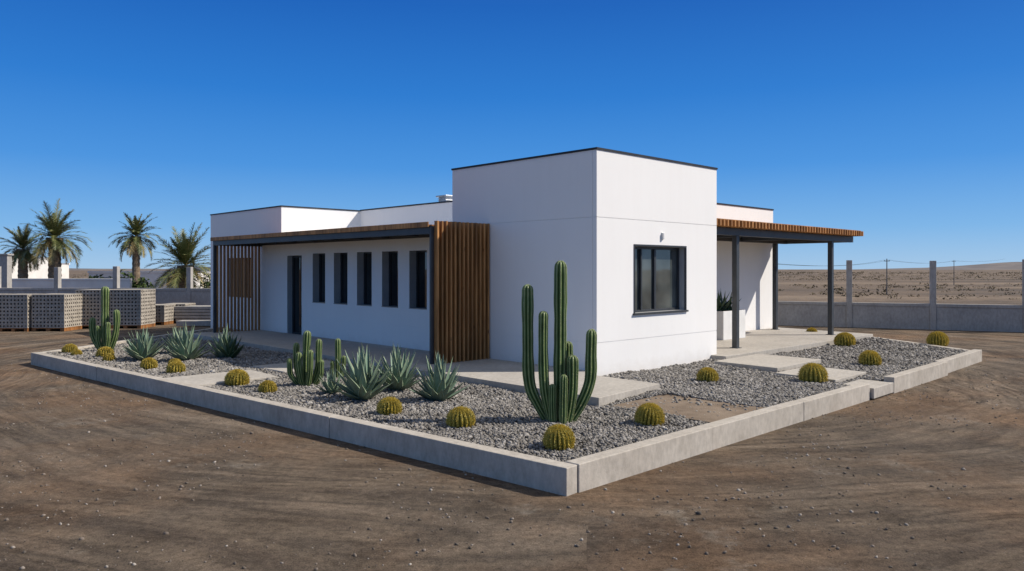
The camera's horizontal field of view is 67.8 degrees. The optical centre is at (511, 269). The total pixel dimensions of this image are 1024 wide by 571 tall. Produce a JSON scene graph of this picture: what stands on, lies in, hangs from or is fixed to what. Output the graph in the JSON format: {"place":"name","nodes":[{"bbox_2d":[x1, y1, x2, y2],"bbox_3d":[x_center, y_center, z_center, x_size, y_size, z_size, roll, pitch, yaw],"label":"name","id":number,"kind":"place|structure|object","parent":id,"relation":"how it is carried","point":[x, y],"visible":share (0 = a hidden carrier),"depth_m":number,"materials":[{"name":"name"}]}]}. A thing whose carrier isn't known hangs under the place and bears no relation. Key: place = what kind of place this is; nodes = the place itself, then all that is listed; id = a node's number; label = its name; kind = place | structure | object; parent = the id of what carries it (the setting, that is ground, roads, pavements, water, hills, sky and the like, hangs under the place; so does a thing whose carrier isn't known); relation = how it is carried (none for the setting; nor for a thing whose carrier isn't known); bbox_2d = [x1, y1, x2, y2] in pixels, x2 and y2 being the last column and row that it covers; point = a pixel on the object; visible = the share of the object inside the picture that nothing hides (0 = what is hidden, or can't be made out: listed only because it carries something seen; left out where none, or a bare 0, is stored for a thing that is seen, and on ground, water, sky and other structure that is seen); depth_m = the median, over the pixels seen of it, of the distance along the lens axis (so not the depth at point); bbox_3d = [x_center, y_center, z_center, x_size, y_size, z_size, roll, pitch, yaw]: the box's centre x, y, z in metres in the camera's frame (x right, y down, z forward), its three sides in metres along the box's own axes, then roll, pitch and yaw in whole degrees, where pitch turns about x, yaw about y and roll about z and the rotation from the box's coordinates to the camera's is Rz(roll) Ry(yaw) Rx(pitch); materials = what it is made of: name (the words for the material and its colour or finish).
{"place":"outdoors","nodes":[
{"label":"outdoors","id":0,"kind":"place"},
{"bbox_2d":[12,257,47,277],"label":"distant white building","id":1,"kind":"structure","parent":0,"point":[42,272],"depth_m":63.41,"materials":[{"name":"white paint"}]},
{"bbox_2d":[69,268,168,269],"bbox_3d":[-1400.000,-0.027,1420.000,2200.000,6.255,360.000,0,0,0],"label":"ridge","id":2,"kind":"structure","parent":0,"point":[109,269],"depth_m":1326.07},
{"bbox_2d":[233,259,250,296],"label":"timber shutters","id":3,"kind":"object","parent":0,"point":[243,277],"visible":0.28,"depth_m":23.62,"materials":[{"name":"brown wood"}]},
{"bbox_2d":[190,329,659,405],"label":"terrace pavement","id":4,"kind":"structure","parent":0,"point":[503,374],"depth_m":14.27,"materials":[{"name":"concrete"}]},
{"bbox_2d":[210,221,489,363],"bbox_3d":[-4.511,0.454,18.543,1.498,2.751,10.215,0,0,-44],"label":"veranda canopy","id":5,"kind":"object","parent":4,"relation":"on","point":[459,291],"visible":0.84,"depth_m":15.19,"materials":[{"name":"wood"}]},
{"bbox_2d":[0,323,1023,570],"bbox_3d":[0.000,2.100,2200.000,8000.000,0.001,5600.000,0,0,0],"label":"ground","id":6,"kind":"structure","parent":0,"point":[288,501],"depth_m":7.07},
{"bbox_2d":[0,254,13,287],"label":"gate pillar","id":7,"kind":"structure","parent":6,"relation":"on","point":[6,269],"depth_m":36.00,"materials":[{"name":"paint"}]},
{"bbox_2d":[0,294,31,331],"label":"cinder block pallet","id":8,"kind":"object","parent":6,"relation":"on","point":[15,312],"visible":0.7,"depth_m":25.60,"materials":[{"name":"grey concrete"}]},
{"bbox_2d":[32,293,82,330],"bbox_3d":[-15.646,1.478,26.246,1.108,1.245,1.108,0,0,0],"label":"cinder block pallet","id":9,"kind":"object","parent":6,"relation":"on","point":[57,311],"visible":1,"depth_m":25.72,"materials":[{"name":"grey concrete"}]},
{"bbox_2d":[12,278,131,287],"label":"panels","id":10,"kind":"object","parent":6,"relation":"on","point":[65,282],"visible":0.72,"depth_m":39.08,"materials":[{"name":"grey concrete"}]},
{"bbox_2d":[75,289,115,327],"bbox_3d":[-14.796,1.415,27.346,1.108,1.370,1.107,0,0,0],"label":"cinder block pallet","id":11,"kind":"object","parent":6,"relation":"on","point":[91,299],"visible":0.41,"depth_m":26.80,"materials":[{"name":"grey concrete"}]},
{"bbox_2d":[0,266,192,302],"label":"posts","id":12,"kind":"object","parent":6,"relation":"on","point":[116,277],"visible":0.41,"depth_m":32.06,"materials":[{"name":"concrete"}]},
{"bbox_2d":[0,288,210,304],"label":"panels","id":13,"kind":"object","parent":6,"relation":"on","point":[200,296],"visible":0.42,"depth_m":31.90,"materials":[{"name":"concrete"}]},
{"bbox_2d":[110,289,155,328],"bbox_3d":[-13.646,1.415,27.446,1.108,1.370,1.108,0,0,0],"label":"cinder block pallet","id":14,"kind":"object","parent":6,"relation":"on","point":[135,308],"visible":0.94,"depth_m":26.92,"materials":[{"name":"grey concrete"}]},
{"bbox_2d":[89,269,210,287],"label":"background shrubs","id":15,"kind":"object","parent":6,"relation":"on","point":[139,284],"visible":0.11,"depth_m":42.20,"materials":[{"name":"green plant"}]},
{"bbox_2d":[155,304,175,324],"bbox_3d":[-13.546,1.728,29.096,1.008,0.745,1.008,0,0,0],"label":"cinder block pallet","id":16,"kind":"object","parent":6,"relation":"on","point":[165,314],"visible":0.63,"depth_m":28.71,"materials":[{"name":"grey concrete"}]},
{"bbox_2d":[167,303,195,318],"bbox_3d":[-13.146,1.728,30.096,0.908,0.745,1.008,0,0,0],"label":"pile","id":17,"kind":"object","parent":6,"relation":"on","point":[183,304],"visible":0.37,"depth_m":30.04,"materials":[{"name":"grey concrete"}]},
{"bbox_2d":[173,305,210,320],"bbox_3d":[-11.839,1.770,29.860,2.714,0.660,0.920,0,0,0],"label":"concrete plank pile","id":18,"kind":"object","parent":6,"relation":"on","point":[197,312],"visible":0.45,"depth_m":29.40,"materials":[{"name":"grey concrete"}]},
{"bbox_2d":[176,320,210,325],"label":"concrete beam","id":19,"kind":"structure","parent":6,"relation":"on","point":[195,322],"depth_m":27.90,"materials":[{"name":"grey concrete"}]},
{"bbox_2d":[211,149,772,375],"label":"walls","id":20,"kind":"structure","parent":6,"relation":"on","point":[590,218],"depth_m":15.31,"materials":[{"name":"white paint"}]},
{"bbox_2d":[292,256,301,334],"bbox_3d":[-5.938,0.725,21.366,0.060,2.210,0.820,0,0,-44],"label":"glazed door","id":21,"kind":"structure","parent":20,"relation":"attached to","point":[296,294],"depth_m":21.51,"materials":[{"name":"black glass"}]},
{"bbox_2d":[319,253,324,301],"bbox_3d":[-4.983,0.240,20.432,0.060,1.320,0.650,0,0,-44],"label":"slot window","id":22,"kind":"structure","parent":20,"relation":"attached to","point":[321,277],"depth_m":20.58,"materials":[{"name":"black glass"}]},
{"bbox_2d":[340,253,346,302],"bbox_3d":[-4.226,0.240,19.647,0.060,1.320,0.650,0,0,-44],"label":"slot window","id":23,"kind":"structure","parent":20,"relation":"attached to","point":[343,277],"depth_m":19.82,"materials":[{"name":"black glass"}]},
{"bbox_2d":[364,252,371,304],"bbox_3d":[-3.470,0.240,18.863,0.060,1.320,0.650,0,0,-44],"label":"slot window","id":24,"kind":"structure","parent":20,"relation":"attached to","point":[367,278],"depth_m":18.98,"materials":[{"name":"black glass"}]},
{"bbox_2d":[312,302,426,309],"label":"window sills","id":25,"kind":"structure","parent":20,"relation":"on","point":[371,305],"depth_m":18.50,"materials":[{"name":"concrete"}]},
{"bbox_2d":[389,251,397,305],"bbox_3d":[-2.713,0.240,18.078,0.060,1.320,0.650,0,0,-44],"label":"slot window","id":26,"kind":"structure","parent":20,"relation":"attached to","point":[393,278],"depth_m":18.21,"materials":[{"name":"black glass"}]},
{"bbox_2d":[416,251,426,307],"bbox_3d":[-1.957,0.240,17.293,0.060,1.320,0.650,0,0,-44],"label":"slot window","id":27,"kind":"structure","parent":20,"relation":"attached to","point":[421,279],"depth_m":17.42,"materials":[{"name":"black glass"}]},
{"bbox_2d":[436,195,451,201],"bbox_3d":[-1.869,-1.945,21.712,0.420,0.290,0.450,0,0,-44],"label":"roof vent","id":28,"kind":"object","parent":20,"relation":"on","point":[445,197],"visible":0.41,"depth_m":21.55,"materials":[{"name":"metal"}]},
{"bbox_2d":[210,147,773,214],"bbox_3d":[-0.091,-1.966,23.397,11.636,0.358,16.626,0,0,-44],"label":"roof flashing","id":29,"kind":"object","parent":20,"relation":"on","point":[594,148],"visible":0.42,"depth_m":15.70,"materials":[{"name":"grey metal"}]},
{"bbox_2d":[633,244,688,314],"bbox_3d":[2.838,0.195,14.790,1.790,1.320,0.210,0,0,-44],"label":"window surround","id":30,"kind":"object","parent":20,"relation":"attached to","point":[640,282],"visible":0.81,"depth_m":14.53,"materials":[{"name":"black metal"}]},
{"bbox_2d":[635,246,678,311],"bbox_3d":[2.767,0.195,14.863,1.670,1.250,0.065,0,0,-44],"label":"sliding window","id":31,"kind":"structure","parent":30,"relation":"attached to","point":[660,278],"depth_m":14.96,"materials":[{"name":"black glass"}]},
{"bbox_2d":[46,328,965,461],"bbox_3d":[-0.273,2.010,19.826,18.820,0.180,19.300,0,0,-44],"label":"gravel bed","id":32,"kind":"object","parent":6,"relation":"on","point":[597,446],"depth_m":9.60,"materials":[{"name":"grey gravel"}]},
{"bbox_2d":[61,344,77,352],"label":"golden barrel cactus","id":33,"kind":"object","parent":32,"relation":"on","point":[68,348],"visible":0.73,"depth_m":17.15,"materials":[{"name":"yellow plant"}]},
{"bbox_2d":[71,349,82,354],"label":"golden barrel cactus","id":34,"kind":"object","parent":32,"relation":"on","point":[76,352],"visible":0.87,"depth_m":16.74,"materials":[{"name":"yellow plant"}]},
{"bbox_2d":[95,346,113,356],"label":"golden barrel cactus","id":35,"kind":"object","parent":32,"relation":"on","point":[102,351],"visible":0.71,"depth_m":16.30,"materials":[{"name":"yellow plant"}]},
{"bbox_2d":[89,286,119,349],"bbox_3d":[-9.467,1.202,17.669,0.772,1.631,0.296,0,0,0],"label":"columnar cactus","id":36,"kind":"object","parent":32,"relation":"on","point":[98,334],"visible":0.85,"depth_m":17.64,"materials":[{"name":"green plant"}]},
{"bbox_2d":[102,353,115,360],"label":"golden barrel cactus","id":37,"kind":"object","parent":32,"relation":"on","point":[108,357],"visible":0.88,"depth_m":15.83,"materials":[{"name":"yellow plant"}]},
{"bbox_2d":[122,327,164,360],"bbox_3d":[-7.764,1.561,15.938,0.944,0.741,1.006,0,0,0],"label":"agave plant","id":38,"kind":"object","parent":32,"relation":"on","point":[142,348],"visible":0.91,"depth_m":15.90,"materials":[{"name":"green plant"}]},
{"bbox_2d":[140,357,158,369],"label":"golden barrel cactus","id":39,"kind":"object","parent":32,"relation":"on","point":[148,363],"visible":0.92,"depth_m":14.51,"materials":[{"name":"yellow plant"}]},
{"bbox_2d":[168,358,180,363],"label":"golden barrel cactus","id":40,"kind":"object","parent":32,"relation":"on","point":[172,360],"visible":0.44,"depth_m":14.75,"materials":[{"name":"yellow plant"}]},
{"bbox_2d":[166,360,185,372],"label":"golden barrel cactus","id":41,"kind":"object","parent":32,"relation":"on","point":[174,366],"visible":0.89,"depth_m":13.86,"materials":[{"name":"yellow plant"}]},
{"bbox_2d":[161,327,193,350],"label":"agave plant","id":42,"kind":"object","parent":32,"relation":"on","point":[171,340],"visible":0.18,"depth_m":17.23,"materials":[{"name":"green plant"}]},
{"bbox_2d":[161,323,212,360],"bbox_3d":[-6.764,1.498,15.803,1.021,0.867,1.008,0,0,0],"label":"agave plant","id":43,"kind":"object","parent":32,"relation":"on","point":[185,348],"visible":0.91,"depth_m":15.67,"materials":[{"name":"green plant"}]},
{"bbox_2d":[208,324,241,357],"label":"agave plant","id":44,"kind":"object","parent":32,"relation":"on","point":[218,352],"visible":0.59,"depth_m":16.06,"materials":[{"name":"green plant"}]},
{"bbox_2d":[214,333,245,358],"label":"aloe plant","id":45,"kind":"object","parent":32,"relation":"on","point":[234,354],"visible":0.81,"depth_m":15.97,"materials":[{"name":"green plant"}]},
{"bbox_2d":[224,368,249,385],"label":"golden barrel cactus","id":46,"kind":"object","parent":32,"relation":"on","point":[237,377],"visible":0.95,"depth_m":12.49,"materials":[{"name":"yellow plant"}]},
{"bbox_2d":[258,380,277,392],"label":"golden barrel cactus","id":47,"kind":"object","parent":32,"relation":"on","point":[265,386],"visible":0.89,"depth_m":11.67,"materials":[{"name":"yellow plant"}]},
{"bbox_2d":[287,331,323,386],"bbox_3d":[-3.349,1.492,12.366,0.631,1.013,0.304,0,0,0],"label":"columnar cactus","id":48,"kind":"object","parent":32,"relation":"on","point":[305,375],"visible":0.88,"depth_m":12.35,"materials":[{"name":"green plant"}]},
{"bbox_2d":[316,369,345,393],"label":"agave plant","id":49,"kind":"object","parent":32,"relation":"on","point":[329,385],"visible":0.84,"depth_m":11.57,"materials":[{"name":"green plant"}]},
{"bbox_2d":[330,338,345,377],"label":"columnar cactus","id":50,"kind":"object","parent":32,"relation":"on","point":[335,364],"visible":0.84,"depth_m":13.17,"materials":[{"name":"green plant"}]},
{"bbox_2d":[328,343,394,399],"bbox_3d":[-2.210,1.494,11.151,1.020,0.875,1.096,0,0,0],"label":"agave plant","id":51,"kind":"object","parent":32,"relation":"on","point":[362,382],"visible":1,"depth_m":11.03,"materials":[{"name":"green plant"}]},
{"bbox_2d":[376,396,402,415],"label":"golden barrel cactus","id":52,"kind":"object","parent":32,"relation":"on","point":[387,405],"visible":0.91,"depth_m":9.95,"materials":[{"name":"yellow plant"}]},
{"bbox_2d":[371,344,424,389],"bbox_3d":[-1.819,1.531,12.006,0.957,0.800,0.966,0,0,0],"label":"agave plant","id":53,"kind":"object","parent":32,"relation":"on","point":[401,377],"visible":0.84,"depth_m":11.87,"materials":[{"name":"green plant"}]},
{"bbox_2d":[407,352,469,400],"bbox_3d":[-1.064,1.544,10.997,0.944,0.771,0.914,0,0,0],"label":"agave plant","id":54,"kind":"object","parent":32,"relation":"on","point":[437,385],"visible":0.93,"depth_m":10.88,"materials":[{"name":"green plant"}]},
{"bbox_2d":[445,405,475,428],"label":"golden barrel cactus","id":55,"kind":"object","parent":32,"relation":"on","point":[457,417],"visible":0.95,"depth_m":9.15,"materials":[{"name":"yellow plant"}]},
{"bbox_2d":[166,354,893,398],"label":"stepping stone path","id":56,"kind":"structure","parent":32,"relation":"on","point":[767,362],"depth_m":13.77,"materials":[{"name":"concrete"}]},
{"bbox_2d":[521,259,596,423],"bbox_3d":[0.596,0.948,9.560,0.972,2.145,0.428,0,0,-14],"label":"columnar cactus","id":57,"kind":"object","parent":32,"relation":"on","point":[558,401],"visible":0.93,"depth_m":9.50,"materials":[{"name":"green plant"}]},
{"bbox_2d":[542,423,575,450],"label":"golden barrel cactus","id":58,"kind":"object","parent":32,"relation":"on","point":[558,437],"visible":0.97,"depth_m":8.05,"materials":[{"name":"yellow plant"}]},
{"bbox_2d":[634,402,664,425],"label":"golden barrel cactus","id":59,"kind":"object","parent":32,"relation":"on","point":[649,413],"visible":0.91,"depth_m":9.25,"materials":[{"name":"yellow plant"}]},
{"bbox_2d":[614,394,765,422],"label":"sand path","id":60,"kind":"structure","parent":32,"relation":"on","point":[683,406],"depth_m":10.44,"materials":[{"name":"beige sand"}]},
{"bbox_2d":[696,366,718,382],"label":"golden barrel cactus","id":61,"kind":"object","parent":32,"relation":"on","point":[708,374],"visible":0.91,"depth_m":12.80,"materials":[{"name":"yellow plant"}]},
{"bbox_2d":[806,327,817,331],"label":"golden barrel cactus","id":62,"kind":"object","parent":32,"relation":"on","point":[810,329],"visible":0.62,"depth_m":21.93,"materials":[{"name":"yellow plant"}]},
{"bbox_2d":[797,363,828,382],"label":"golden barrel cactus","id":63,"kind":"object","parent":32,"relation":"on","point":[812,372],"visible":0.93,"depth_m":12.71,"materials":[{"name":"yellow plant"}]},
{"bbox_2d":[833,332,855,346],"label":"golden barrel cactus","id":64,"kind":"object","parent":32,"relation":"on","point":[844,339],"visible":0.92,"depth_m":18.84,"materials":[{"name":"yellow plant"}]},
{"bbox_2d":[858,350,881,365],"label":"golden barrel cactus","id":65,"kind":"object","parent":32,"relation":"on","point":[869,357],"visible":0.88,"depth_m":14.97,"materials":[{"name":"yellow plant"}]},
{"bbox_2d":[31,326,981,495],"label":"concrete curb","id":66,"kind":"structure","parent":6,"relation":"on","point":[578,475],"depth_m":9.19,"materials":[{"name":"grey concrete"}]},
{"bbox_2d":[0,357,1023,570],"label":"ground pebbles","id":67,"kind":"object","parent":6,"relation":"on","point":[511,521],"visible":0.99,"depth_m":7.11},
{"bbox_2d":[778,301,1022,331],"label":"panels","id":68,"kind":"object","parent":6,"relation":"on","point":[983,317],"visible":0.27,"depth_m":26.72,"materials":[{"name":"concrete"}]},
{"bbox_2d":[846,259,1023,331],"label":"posts","id":69,"kind":"object","parent":6,"relation":"on","point":[932,283],"visible":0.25,"depth_m":26.40,"materials":[{"name":"concrete"}]},
{"bbox_2d":[926,331,948,346],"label":"golden barrel cactus","id":70,"kind":"object","parent":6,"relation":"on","point":[939,338],"visible":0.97,"depth_m":19.01,"materials":[{"name":"yellow plant"}]},
{"bbox_2d":[0,0,1023,268],"label":"sky","id":71,"kind":"structure","parent":0,"point":[900,123],"materials":[{"name":"blue"}]},
{"bbox_2d":[69,269,1021,304],"bbox_3d":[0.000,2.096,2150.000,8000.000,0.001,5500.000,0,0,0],"label":"desert field","id":72,"kind":"structure","parent":0,"point":[791,292],"depth_m":91.94,"materials":[{"name":"beige sand"}]},
{"bbox_2d":[0,224,47,277],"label":"palm tree","id":73,"kind":"object","parent":72,"relation":"on","point":[21,241],"visible":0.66,"depth_m":45.24,"materials":[{"name":"green plant"}]},
{"bbox_2d":[14,198,92,277],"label":"palm tree","id":74,"kind":"object","parent":72,"relation":"on","point":[54,226],"visible":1,"depth_m":44.67,"materials":[{"name":"green plant"}]},
{"bbox_2d":[61,263,69,277],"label":"distant white building","id":75,"kind":"structure","parent":72,"relation":"on","point":[65,270],"depth_m":85.33,"materials":[{"name":"white paint"}]},
{"bbox_2d":[108,212,165,284],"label":"palm tree","id":76,"kind":"object","parent":72,"relation":"on","point":[135,242],"visible":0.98,"depth_m":44.80,"materials":[{"name":"green plant"}]},
{"bbox_2d":[87,271,210,287],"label":"distant white building","id":77,"kind":"structure","parent":72,"relation":"on","point":[153,276],"depth_m":72.00,"materials":[{"name":"white paint"}]},
{"bbox_2d":[142,222,210,287],"bbox_3d":[-16.502,-0.169,39.186,4.155,4.538,3.980,0,0,-39],"label":"palm tree","id":78,"kind":"object","parent":72,"relation":"on","point":[183,250],"visible":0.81,"depth_m":38.60,"materials":[{"name":"green plant"}]},
{"bbox_2d":[70,271,1021,298],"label":"desert scrub","id":79,"kind":"object","parent":72,"relation":"on","point":[841,288],"visible":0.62,"depth_m":100.25,"materials":[{"name":"brown plant"}]},
{"bbox_2d":[884,259,889,294],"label":"power pole","id":80,"kind":"object","parent":72,"relation":"on","point":[886,279],"visible":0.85,"depth_m":61.98,"materials":[{"name":"brown wood"}]},
{"bbox_2d":[778,259,1002,265],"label":"power lines","id":81,"kind":"object","parent":80,"relation":"attached to","point":[876,262],"visible":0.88,"depth_m":55.89,"materials":[{"name":"black metal"}]},
{"bbox_2d":[711,327,872,358],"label":"porch pavement","id":82,"kind":"structure","parent":0,"point":[768,341],"depth_m":18.95,"materials":[{"name":"concrete"}]},
{"bbox_2d":[717,310,744,339],"bbox_3d":[5.517,1.435,19.886,1.100,0.730,0.650,0,0,-44],"label":"planter box","id":83,"kind":"object","parent":82,"relation":"on","point":[724,325],"visible":0.59,"depth_m":19.41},
{"bbox_2d":[717,291,729,310],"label":"snake plant","id":84,"kind":"object","parent":83,"relation":"on","point":[718,298],"visible":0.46,"depth_m":19.57,"materials":[{"name":"green plant"}]},
{"bbox_2d":[719,294,731,310],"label":"snake plant","id":85,"kind":"object","parent":83,"relation":"on","point":[725,308],"visible":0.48,"depth_m":19.75,"materials":[{"name":"green plant"}]},
{"bbox_2d":[717,292,740,310],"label":"snake plant","id":86,"kind":"object","parent":83,"relation":"on","point":[730,308],"visible":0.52,"depth_m":20.07,"materials":[{"name":"green plant"}]},
{"bbox_2d":[717,218,863,348],"bbox_3d":[6.243,0.355,19.814,7.827,2.890,2.600,0,0,-44],"label":"entrance porch","id":87,"kind":"object","parent":82,"relation":"on","point":[735,232],"visible":0.77,"depth_m":19.47,"materials":[{"name":"metal"}]},
{"bbox_2d":[811,270,1021,270],"bbox_3d":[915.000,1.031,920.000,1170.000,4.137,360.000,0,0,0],"label":"ridge","id":88,"kind":"structure","parent":0,"point":[920,270],"depth_m":835.44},
{"bbox_2d":[852,262,1021,269],"bbox_3d":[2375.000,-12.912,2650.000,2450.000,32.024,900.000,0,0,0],"label":"distant hill","id":89,"kind":"structure","parent":0,"point":[1006,266],"depth_m":2465.27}
]}

